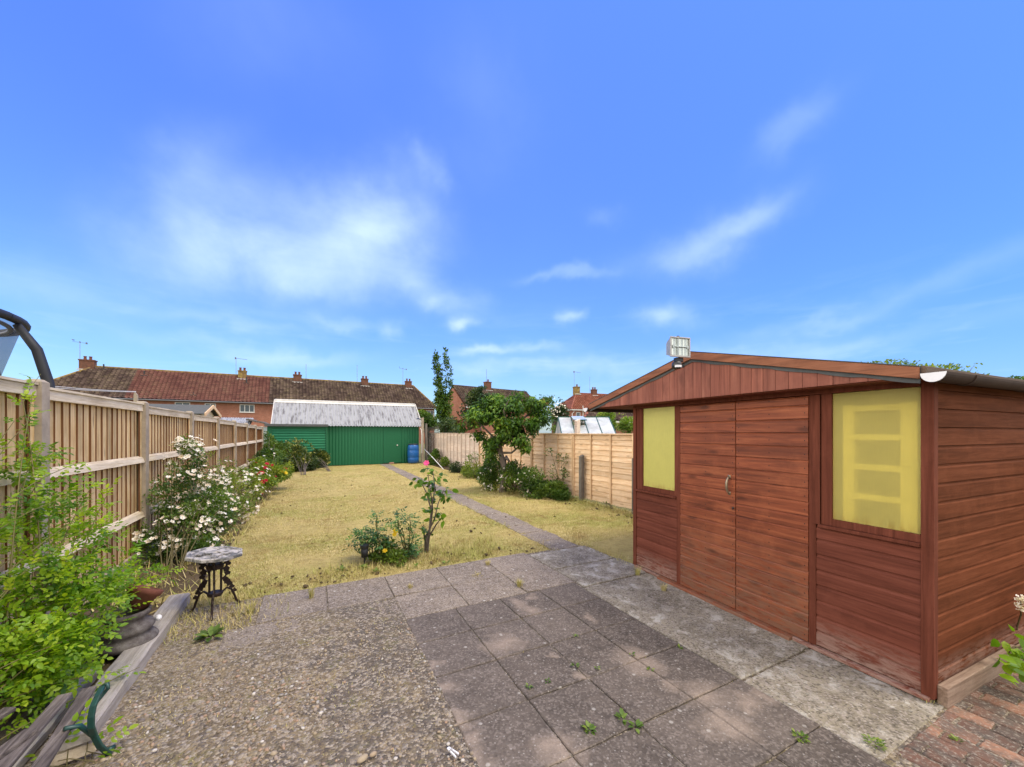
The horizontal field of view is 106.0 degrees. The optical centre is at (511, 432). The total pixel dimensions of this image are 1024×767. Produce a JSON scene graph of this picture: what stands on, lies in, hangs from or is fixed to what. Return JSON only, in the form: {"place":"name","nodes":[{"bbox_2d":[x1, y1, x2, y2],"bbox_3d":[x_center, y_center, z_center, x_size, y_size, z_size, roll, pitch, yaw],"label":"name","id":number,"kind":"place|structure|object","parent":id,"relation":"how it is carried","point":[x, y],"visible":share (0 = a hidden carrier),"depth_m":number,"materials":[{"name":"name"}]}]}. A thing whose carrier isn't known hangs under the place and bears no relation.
{"place":"outdoors","nodes":[
{"label":"outdoors","id":0,"kind":"place"},
{"bbox_2d":[54,339,148,399],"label":"terraced house","id":1,"kind":"structure","parent":0,"point":[89,375],"depth_m":40.30,"materials":[{"name":"tile"}]},
{"bbox_2d":[0,487,271,732],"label":"garden soil","id":2,"kind":"structure","parent":0,"point":[189,579],"depth_m":3.94,"materials":[{"name":"brown soil"}]},
{"bbox_2d":[0,632,104,745],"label":"sleeper","id":3,"kind":"object","parent":2,"relation":"on","point":[24,716],"visible":0.05,"depth_m":1.97,"materials":[{"name":"grey wood"}]},
{"bbox_2d":[13,669,97,766],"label":"sleeper","id":4,"kind":"object","parent":2,"relation":"on","point":[40,739],"visible":0.36,"depth_m":1.92,"materials":[{"name":"grey wood"}]},
{"bbox_2d":[0,374,183,739],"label":"rose bush","id":5,"kind":"object","parent":2,"relation":"on","point":[51,662],"visible":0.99,"depth_m":2.21,"materials":[{"name":"green plant"}]},
{"bbox_2d":[135,450,236,550],"bbox_3d":[-4.834,0.894,5.772,0.490,1.220,3.242,0,0,-22],"label":"climbing rose","id":6,"kind":"object","parent":2,"relation":"on","point":[232,466],"visible":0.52,"depth_m":5.94,"materials":[{"name":"green plant"}]},
{"bbox_2d":[196,460,270,533],"bbox_3d":[-4.768,0.980,6.587,1.002,1.058,2.037,0,0,-27],"label":"white rose bush","id":7,"kind":"object","parent":2,"relation":"on","point":[251,482],"visible":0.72,"depth_m":6.38,"materials":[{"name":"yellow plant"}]},
{"bbox_2d":[243,456,294,504],"bbox_3d":[-5.936,1.061,9.299,1.214,0.897,3.229,0,0,-27],"label":"red rose bush","id":8,"kind":"object","parent":2,"relation":"on","point":[279,473],"visible":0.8,"depth_m":9.24,"materials":[{"name":"yellow plant"}]},
{"bbox_2d":[252,431,291,465],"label":"border shrub","id":9,"kind":"object","parent":2,"relation":"on","point":[271,451],"visible":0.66,"depth_m":12.79,"materials":[{"name":"green plant"}]},
{"bbox_2d":[124,368,235,418],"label":"terraced house","id":10,"kind":"structure","parent":0,"point":[156,386],"depth_m":43.30,"materials":[{"name":"red tile"}]},
{"bbox_2d":[175,402,189,404],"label":"window","id":11,"kind":"structure","parent":10,"relation":"in","point":[186,403],"depth_m":42.14,"materials":[{"name":"white paint"}]},
{"bbox_2d":[228,357,271,426],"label":"terraced house","id":12,"kind":"structure","parent":0,"point":[249,394],"depth_m":45.80,"materials":[{"name":"red tile"}]},
{"bbox_2d":[239,404,254,412],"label":"window","id":13,"kind":"structure","parent":12,"relation":"in","point":[244,408],"depth_m":44.97,"materials":[{"name":"white paint"}]},
{"bbox_2d":[48,598,478,766],"bbox_3d":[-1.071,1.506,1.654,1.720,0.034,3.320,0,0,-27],"label":"gravel path","id":14,"kind":"structure","parent":0,"point":[325,623],"depth_m":2.18,"materials":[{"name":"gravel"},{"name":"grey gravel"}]},
{"bbox_2d":[24,697,138,766],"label":"seedling shrub","id":15,"kind":"object","parent":14,"relation":"on","point":[80,718],"visible":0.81,"depth_m":1.75,"materials":[{"name":"green plant"}]},
{"bbox_2d":[96,550,543,766],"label":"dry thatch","id":16,"kind":"object","parent":14,"relation":"on","point":[276,669],"visible":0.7,"depth_m":2.45,"materials":[{"name":"beige plant"}]},
{"bbox_2d":[357,753,367,763],"bbox_3d":[-0.684,1.492,1.766,0.034,0.025,0.054,0,0,34],"label":"stone","id":17,"kind":"object","parent":14,"relation":"on","point":[361,758],"visible":1,"depth_m":1.76,"materials":[{"name":"beige stone"}]},
{"bbox_2d":[369,751,376,757],"bbox_3d":[-0.645,1.493,1.792,0.034,0.020,0.024,0,0,-39],"label":"stone","id":18,"kind":"object","parent":14,"relation":"on","point":[373,754],"visible":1,"depth_m":1.78,"materials":[{"name":"beige stone"}]},
{"bbox_2d":[447,747,458,758],"bbox_3d":[-0.275,1.484,1.796,0.072,0.013,0.027,0,0,43],"label":"clothes peg","id":19,"kind":"object","parent":14,"relation":"on","point":[450,749],"visible":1,"depth_m":1.79,"materials":[{"name":"white plastic"}]},
{"bbox_2d":[269,372,335,423],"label":"terraced house","id":20,"kind":"structure","parent":0,"point":[297,387],"depth_m":49.51,"materials":[{"name":"tile"}]},
{"bbox_2d":[85,463,637,642],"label":"lawn","id":21,"kind":"structure","parent":0,"point":[297,529],"depth_m":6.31,"materials":[{"name":"plant"}]},
{"bbox_2d":[132,433,248,577],"bbox_3d":[-3.876,0.778,4.668,1.246,1.562,1.086,0,0,22],"label":"white rose bush","id":22,"kind":"object","parent":21,"relation":"on","point":[187,512],"visible":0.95,"depth_m":4.64,"materials":[{"name":"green plant"}]},
{"bbox_2d":[280,437,321,474],"bbox_3d":[-8.503,0.863,15.297,3.933,1.408,1.841,0,0,45],"label":"variegated shrub","id":23,"kind":"object","parent":21,"relation":"on","point":[299,459],"visible":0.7,"depth_m":15.29,"materials":[{"name":"green plant"}]},
{"bbox_2d":[307,448,330,470],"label":"variegated shrub","id":24,"kind":"object","parent":21,"relation":"on","point":[324,455],"visible":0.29,"depth_m":16.57,"materials":[{"name":"green plant"}]},
{"bbox_2d":[264,399,420,466],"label":"corrugated garage","id":25,"kind":"structure","parent":21,"relation":"on","point":[348,433],"depth_m":18.15,"materials":[{"name":"green painted metal"},{"name":"corrugated cement sheet"}]},
{"bbox_2d":[383,430,400,462],"bbox_3d":[-5.809,0.675,18.738,0.820,1.590,0.086,0,0,-27],"label":"door","id":26,"kind":"structure","parent":25,"relation":"in","point":[391,438],"depth_m":18.75,"materials":[{"name":"green paint"}]},
{"bbox_2d":[360,544,368,563],"bbox_3d":[-1.659,1.380,4.344,0.096,0.240,0.096,0,0,-27],"label":"garden light","id":27,"kind":"object","parent":21,"relation":"on","point":[364,551],"visible":0.94,"depth_m":4.32,"materials":[{"name":"black plastic"}]},
{"bbox_2d":[343,510,399,557],"bbox_3d":[-1.646,1.214,4.500,0.718,0.604,0.457,0,0,-2],"label":"lawn rose","id":28,"kind":"object","parent":21,"relation":"on","point":[375,535],"visible":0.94,"depth_m":4.47,"materials":[{"name":"plant"}]},
{"bbox_2d":[366,537,407,563],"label":"ground cover plant","id":29,"kind":"object","parent":21,"relation":"on","point":[391,554],"visible":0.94,"depth_m":4.43,"materials":[{"name":"green plant"}]},
{"bbox_2d":[380,506,425,558],"bbox_3d":[-1.285,1.211,4.589,0.519,0.647,0.488,0,0,-27],"label":"lawn rose","id":30,"kind":"object","parent":21,"relation":"on","point":[410,549],"visible":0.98,"depth_m":4.56,"materials":[{"name":"plant"}]},
{"bbox_2d":[407,444,418,462],"bbox_3d":[-4.837,1.010,18.891,0.550,0.940,0.550,0,0,-27],"label":"water butt","id":31,"kind":"object","parent":21,"relation":"on","point":[413,453],"visible":1,"depth_m":18.67,"materials":[{"name":"blue plastic"}]},
{"bbox_2d":[416,417,423,462],"bbox_3d":[-4.519,0.375,18.941,0.390,2.250,0.214,0,0,-27],"label":"lamp pole","id":32,"kind":"object","parent":21,"relation":"on","point":[422,439],"visible":0.99,"depth_m":18.98,"materials":[{"name":"concrete"}]},
{"bbox_2d":[229,479,632,598],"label":"soil clods","id":33,"kind":"object","parent":21,"relation":"on","point":[343,575],"visible":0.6,"depth_m":4.44,"materials":[{"name":"brown soil"}]},
{"bbox_2d":[409,468,458,552],"bbox_3d":[-0.969,0.976,4.785,0.609,1.080,0.324,0,0,9],"label":"lawn rose","id":34,"kind":"object","parent":21,"relation":"on","point":[421,482],"visible":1,"depth_m":4.78,"materials":[{"name":"green plant"}]},
{"bbox_2d":[427,448,441,464],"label":"dark shrub","id":35,"kind":"object","parent":21,"relation":"on","point":[435,456],"visible":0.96,"depth_m":17.93,"materials":[{"name":"green plant"}]},
{"bbox_2d":[449,461,463,472],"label":"dark shrub","id":36,"kind":"object","parent":21,"relation":"on","point":[456,468],"visible":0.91,"depth_m":14.58,"materials":[{"name":"green plant"}]},
{"bbox_2d":[460,461,481,478],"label":"yellow green shrub","id":37,"kind":"object","parent":21,"relation":"on","point":[467,472],"visible":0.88,"depth_m":12.85,"materials":[{"name":"green plant"}]},
{"bbox_2d":[477,475,499,490],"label":"white flower bush","id":38,"kind":"object","parent":21,"relation":"on","point":[491,487],"visible":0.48,"depth_m":9.97,"materials":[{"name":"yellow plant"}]},
{"bbox_2d":[457,389,556,492],"bbox_3d":[-0.119,0.228,9.465,2.534,2.560,1.367,0,0,-2],"label":"cherry tree","id":39,"kind":"object","parent":21,"relation":"on","point":[508,428],"visible":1,"depth_m":9.38,"materials":[{"name":"green plant"}]},
{"bbox_2d":[474,453,547,495],"bbox_3d":[-0.032,0.998,9.713,2.384,1.060,0.940,0,0,44],"label":"mock orange","id":40,"kind":"object","parent":21,"relation":"on","point":[522,477],"visible":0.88,"depth_m":9.43,"materials":[{"name":"green plant"}]},
{"bbox_2d":[522,479,571,500],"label":"dark shrub","id":41,"kind":"object","parent":21,"relation":"on","point":[555,489],"visible":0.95,"depth_m":8.77,"materials":[{"name":"green plant"}]},
{"bbox_2d":[334,376,392,402],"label":"terraced house","id":42,"kind":"structure","parent":0,"point":[364,390],"depth_m":53.28,"materials":[{"name":"tile"}]},
{"bbox_2d":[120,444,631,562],"bbox_3d":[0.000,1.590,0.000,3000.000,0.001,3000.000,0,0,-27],"label":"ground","id":43,"kind":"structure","parent":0,"point":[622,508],"depth_m":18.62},
{"bbox_2d":[0,309,54,387],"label":"trampoline enclosure","id":44,"kind":"object","parent":43,"relation":"on","point":[13,327],"visible":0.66,"depth_m":4.15,"materials":[{"name":"black plastic"}]},
{"bbox_2d":[55,386,137,401],"bbox_3d":[-9.071,0.242,8.525,0.087,2.516,2.073,0,0,-11],"label":"washing line","id":45,"kind":"object","parent":43,"relation":"on","point":[135,397],"visible":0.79,"depth_m":8.84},
{"bbox_2d":[0,376,263,660],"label":"panel fence","id":46,"kind":"object","parent":43,"relation":"on","point":[113,439],"visible":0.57,"depth_m":3.80,"materials":[{"name":"wood"}]},
{"bbox_2d":[149,404,221,417],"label":"felt roof shed","id":47,"kind":"structure","parent":43,"relation":"on","point":[208,410],"depth_m":14.22,"materials":[{"name":"grey wood"}]},
{"bbox_2d":[221,417,268,435],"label":"flat roof store","id":48,"kind":"structure","parent":43,"relation":"on","point":[244,420],"depth_m":27.07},
{"bbox_2d":[418,409,437,432],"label":"background bush","id":49,"kind":"object","parent":43,"relation":"on","point":[429,420],"visible":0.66,"depth_m":24.76,"materials":[{"name":"green plant"}]},
{"bbox_2d":[431,347,453,431],"bbox_3d":[-4.830,-2.214,26.961,1.634,7.638,1.604,0,0,-27],"label":"columnar tree","id":50,"kind":"object","parent":43,"relation":"on","point":[442,405],"visible":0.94,"depth_m":26.85,"materials":[{"name":"green plant"}]},
{"bbox_2d":[435,416,462,432],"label":"background bush","id":51,"kind":"object","parent":43,"relation":"on","point":[449,423],"visible":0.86,"depth_m":23.73,"materials":[{"name":"green plant"}]},
{"bbox_2d":[453,418,479,432],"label":"outhouse","id":52,"kind":"structure","parent":43,"relation":"on","point":[468,431],"depth_m":25.03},
{"bbox_2d":[456,385,491,430],"bbox_3d":[-2.843,-1.308,33.624,4.240,5.825,3.282,0,0,7],"label":"garden tree","id":53,"kind":"object","parent":43,"relation":"on","point":[474,395],"visible":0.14,"depth_m":33.60,"materials":[{"name":"green plant"}]},
{"bbox_2d":[544,395,569,432],"bbox_3d":[2.228,-0.184,19.955,1.595,3.574,1.433,0,0,-7],"label":"elder tree","id":54,"kind":"object","parent":43,"relation":"on","point":[562,409],"visible":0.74,"depth_m":19.67,"materials":[{"name":"green plant"}]},
{"bbox_2d":[574,419,579,432],"bbox_3d":[1.717,0.571,10.146,0.120,1.859,0.100,0,0,-27],"label":"timber post","id":55,"kind":"object","parent":43,"relation":"on","point":[577,426],"visible":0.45,"depth_m":10.11,"materials":[{"name":"beige wood"}]},
{"bbox_2d":[579,455,583,500],"bbox_3d":[1.548,1.045,8.577,0.091,1.110,0.090,0,0,-27],"label":"stub post","id":56,"kind":"object","parent":43,"relation":"on","point":[581,476],"visible":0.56,"depth_m":8.54,"materials":[{"name":"grey wood"}]},
{"bbox_2d":[555,416,616,433],"bbox_3d":[2.203,0.497,11.900,1.592,2.005,2.040,0,0,0],"label":"greenhouse","id":57,"kind":"object","parent":43,"relation":"on","point":[591,424],"visible":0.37,"depth_m":11.52,"materials":[{"name":"clear glass"}]},
{"bbox_2d":[596,412,632,433],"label":"background bush","id":58,"kind":"object","parent":43,"relation":"on","point":[625,424],"visible":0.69,"depth_m":13.07,"materials":[{"name":"green plant"}]},
{"bbox_2d":[632,458,632,513],"bbox_3d":[2.282,1.025,7.144,0.091,1.150,0.090,0,0,-27],"label":"stub post","id":59,"kind":"object","parent":43,"relation":"on","point":[632,485],"visible":0.11,"depth_m":7.14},
{"bbox_2d":[866,358,989,374],"bbox_3d":[7.741,0.099,7.515,2.085,3.019,1.544,0,0,-1],"label":"hedge tree","id":60,"kind":"object","parent":43,"relation":"on","point":[949,366],"visible":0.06,"depth_m":7.10,"materials":[{"name":"green plant"}]},
{"bbox_2d":[1007,375,1023,379],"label":"hedge tree","id":61,"kind":"object","parent":43,"relation":"on","point":[1016,377],"visible":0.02,"depth_m":11.96,"materials":[{"name":"green plant"}]},
{"bbox_2d":[218,553,575,651],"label":"patio","id":62,"kind":"structure","parent":0,"point":[431,590],"depth_m":3.64,"materials":[{"name":"concrete"}]},
{"bbox_2d":[307,582,315,598],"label":"grass tuft","id":63,"kind":"object","parent":62,"relation":"on","point":[310,594],"visible":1,"depth_m":3.50,"materials":[{"name":"yellow plant"}]},
{"bbox_2d":[515,578,524,586],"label":"grass tuft","id":64,"kind":"object","parent":62,"relation":"on","point":[519,582],"visible":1,"depth_m":3.76,"materials":[{"name":"plant"}]},
{"bbox_2d":[388,368,435,443],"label":"terraced house","id":65,"kind":"structure","parent":0,"point":[408,392],"depth_m":56.08,"materials":[{"name":"tile"}]},
{"bbox_2d":[380,464,578,549],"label":"garden path","id":66,"kind":"structure","parent":0,"point":[553,541],"depth_m":6.59,"materials":[{"name":"concrete"}]},
{"bbox_2d":[442,369,541,432],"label":"brick house","id":67,"kind":"structure","parent":0,"point":[459,394],"depth_m":55.10,"materials":[{"name":"brick"}]},
{"bbox_2d":[432,462,577,500],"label":"border soil","id":68,"kind":"structure","parent":0,"point":[446,467],"depth_m":13.69,"materials":[{"name":"brown soil"}]},
{"bbox_2d":[425,423,426,460],"bbox_3d":[-4.281,0.525,19.220,0.090,1.950,0.120,0,0,-27],"label":"dark post","id":69,"kind":"object","parent":68,"relation":"on","point":[426,441],"visible":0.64,"depth_m":19.17,"materials":[{"name":"grey wood"}]},
{"bbox_2d":[436,456,449,465],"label":"yellow green shrub","id":70,"kind":"object","parent":68,"relation":"on","point":[444,460],"visible":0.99,"depth_m":16.92,"materials":[{"name":"green plant"}]},
{"bbox_2d":[465,452,481,467],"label":"thin rose","id":71,"kind":"object","parent":68,"relation":"on","point":[477,457],"visible":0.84,"depth_m":13.11,"materials":[{"name":"green plant"}]},
{"bbox_2d":[427,433,632,508],"bbox_3d":[0.226,0.745,11.382,0.088,1.450,20.767,0,0,-27],"label":"lap fence","id":72,"kind":"object","parent":68,"relation":"on","point":[608,468],"visible":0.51,"depth_m":8.91,"materials":[{"name":"beige wood"}]},
{"bbox_2d":[0,545,1023,766],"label":"paving","id":73,"kind":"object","parent":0,"point":[367,716],"visible":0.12,"depth_m":2.15,"materials":[{"name":"grey concrete"}]},
{"bbox_2d":[0,682,115,766],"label":"garden bench","id":74,"kind":"object","parent":73,"relation":"on","point":[54,750],"visible":0.98,"depth_m":1.71,"materials":[{"name":"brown wood"}]},
{"bbox_2d":[40,593,189,751],"bbox_3d":[-2.498,1.463,2.586,0.152,0.093,1.840,0,0,-28],"label":"sleeper","id":75,"kind":"object","parent":73,"relation":"on","point":[168,610],"visible":0.62,"depth_m":2.40,"materials":[{"name":"grey wood"}]},
{"bbox_2d":[96,604,158,656],"bbox_3d":[-2.634,1.336,2.639,0.327,0.238,0.327,0,0,-27],"label":"stepped planter","id":76,"kind":"object","parent":75,"relation":"on","point":[139,629],"visible":0.6,"depth_m":2.58,"materials":[{"name":"stone"}]},
{"bbox_2d":[125,584,163,609],"bbox_3d":[-2.607,1.155,2.711,0.206,0.137,0.206,27,-30,-25],"label":"terracotta pot","id":77,"kind":"object","parent":76,"relation":"on","point":[146,595],"visible":0.73,"depth_m":2.67,"materials":[{"name":"orange ceramic"}]},
{"bbox_2d":[155,614,161,620],"bbox_3d":[-2.561,1.339,2.794,0.042,0.039,0.016,0,0,-27],"label":"white disc","id":78,"kind":"object","parent":76,"relation":"on","point":[158,617],"visible":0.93,"depth_m":2.79,"materials":[{"name":"plastic"}]},
{"bbox_2d":[193,624,225,641],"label":"weed","id":79,"kind":"object","parent":73,"relation":"on","point":[212,630],"visible":1,"depth_m":2.86,"materials":[{"name":"green plant"}]},
{"bbox_2d":[184,546,241,620],"bbox_3d":[-2.498,1.249,3.244,0.379,0.517,0.388,0,0,-35],"label":"ornate table","id":80,"kind":"object","parent":73,"relation":"on","point":[214,558],"visible":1,"depth_m":3.23,"materials":[{"name":"metal"}]},
{"bbox_2d":[242,601,255,614],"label":"grass tuft","id":81,"kind":"object","parent":73,"relation":"on","point":[251,608],"visible":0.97,"depth_m":3.21,"materials":[{"name":"yellow plant"}]},
{"bbox_2d":[585,536,632,563],"bbox_3d":[2.206,1.504,5.117,2.170,0.004,1.300,0,0,-27],"label":"lawn strip","id":82,"kind":"object","parent":73,"relation":"on","point":[619,547],"visible":0.17,"depth_m":5.07,"materials":[{"name":"plant"}]},
{"bbox_2d":[530,545,943,760],"bbox_3d":[1.352,1.516,3.456,0.924,0.041,3.317,0,0,-27],"label":"concrete strip","id":83,"kind":"object","parent":73,"relation":"on","point":[845,702],"visible":0.73,"depth_m":2.56,"materials":[{"name":"grey concrete"}]},
{"bbox_2d":[634,566,643,575],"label":"grass tuft","id":84,"kind":"object","parent":83,"relation":"on","point":[637,572],"visible":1,"depth_m":4.08,"materials":[{"name":"plant"}]},
{"bbox_2d":[861,734,887,750],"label":"weed","id":85,"kind":"object","parent":83,"relation":"on","point":[877,739],"visible":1,"depth_m":1.87,"materials":[{"name":"green plant"}]},
{"bbox_2d":[583,351,1023,708],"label":"garden shed","id":86,"kind":"structure","parent":73,"relation":"on","point":[867,518],"depth_m":2.57,"materials":[{"name":"brown wood"}]},
{"bbox_2d":[635,406,676,498],"bbox_3d":[1.512,0.193,4.048,0.073,0.910,0.571,0,0,-24],"label":"window","id":87,"kind":"structure","parent":86,"relation":"in","point":[656,427],"depth_m":4.04,"materials":[{"name":"yellow glass"}]},
{"bbox_2d":[666,336,690,368],"bbox_3d":[1.372,-0.664,3.211,0.196,0.279,0.124,0,0,-16],"label":"security floodlight","id":88,"kind":"object","parent":86,"relation":"attached to","point":[677,347],"visible":1,"depth_m":3.17,"materials":[{"name":"grey metal"}]},
{"bbox_2d":[680,402,736,608],"bbox_3d":[1.740,0.607,3.470,0.090,1.727,0.569,0,0,-24],"label":"door","id":89,"kind":"structure","parent":86,"relation":"in","point":[708,444],"depth_m":3.44,"materials":[{"name":"brown wood"}]},
{"bbox_2d":[736,396,808,641],"bbox_3d":[1.988,0.607,2.964,0.043,1.727,0.541,0,0,-24],"label":"door","id":90,"kind":"structure","parent":86,"relation":"in","point":[772,435],"depth_m":2.92,"materials":[{"name":"brown wood"}]},
{"bbox_2d":[818,387,920,546],"bbox_3d":[2.226,0.193,2.422,0.073,0.910,0.509,0,0,-24],"label":"window","id":91,"kind":"structure","parent":86,"relation":"in","point":[871,440],"depth_m":2.39,"materials":[{"name":"yellow glass"}]},
{"bbox_2d":[0,0,1023,432],"label":"sky","id":92,"kind":"structure","parent":0,"point":[537,193],"materials":[{"name":"blue"}]},
{"bbox_2d":[552,371,606,432],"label":"hipped house","id":93,"kind":"structure","parent":0,"point":[577,402],"depth_m":61.41,"materials":[{"name":"red tile"}]},
{"bbox_2d":[584,412,632,433],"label":"building","id":94,"kind":"structure","parent":0,"point":[619,417],"depth_m":33.40,"materials":[{"name":"brick"}]},
{"bbox_2d":[406,583,890,766],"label":"patio","id":95,"kind":"structure","parent":0,"point":[737,722],"depth_m":2.19,"materials":[{"name":"concrete"}]},
{"bbox_2d":[580,720,596,734],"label":"weed","id":96,"kind":"object","parent":95,"relation":"on","point":[590,726],"visible":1,"depth_m":1.95,"materials":[{"name":"green plant"}]},
{"bbox_2d":[614,708,627,724],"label":"weed","id":97,"kind":"object","parent":95,"relation":"on","point":[622,714],"visible":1,"depth_m":2.03,"materials":[{"name":"green plant"}]},
{"bbox_2d":[628,719,643,732],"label":"weed","id":98,"kind":"object","parent":95,"relation":"on","point":[638,722],"visible":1,"depth_m":1.96,"materials":[{"name":"green plant"}]},
{"bbox_2d":[791,728,809,742],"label":"weed","id":99,"kind":"object","parent":95,"relation":"on","point":[800,734],"visible":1,"depth_m":1.90,"materials":[{"name":"green plant"}]},
{"bbox_2d":[896,660,1023,766],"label":"brick paving","id":100,"kind":"structure","parent":0,"point":[1000,698],"depth_m":1.93,"materials":[{"name":"brown brick"}]},
{"bbox_2d":[949,733,963,741],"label":"weed","id":101,"kind":"object","parent":100,"relation":"on","point":[954,737],"visible":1,"depth_m":1.89,"materials":[{"name":"green plant"}]},
{"bbox_2d":[990,594,1023,686],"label":"hogweed","id":102,"kind":"object","parent":100,"relation":"on","point":[1014,664],"visible":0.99,"depth_m":2.19,"materials":[{"name":"green plant"}]}
]}

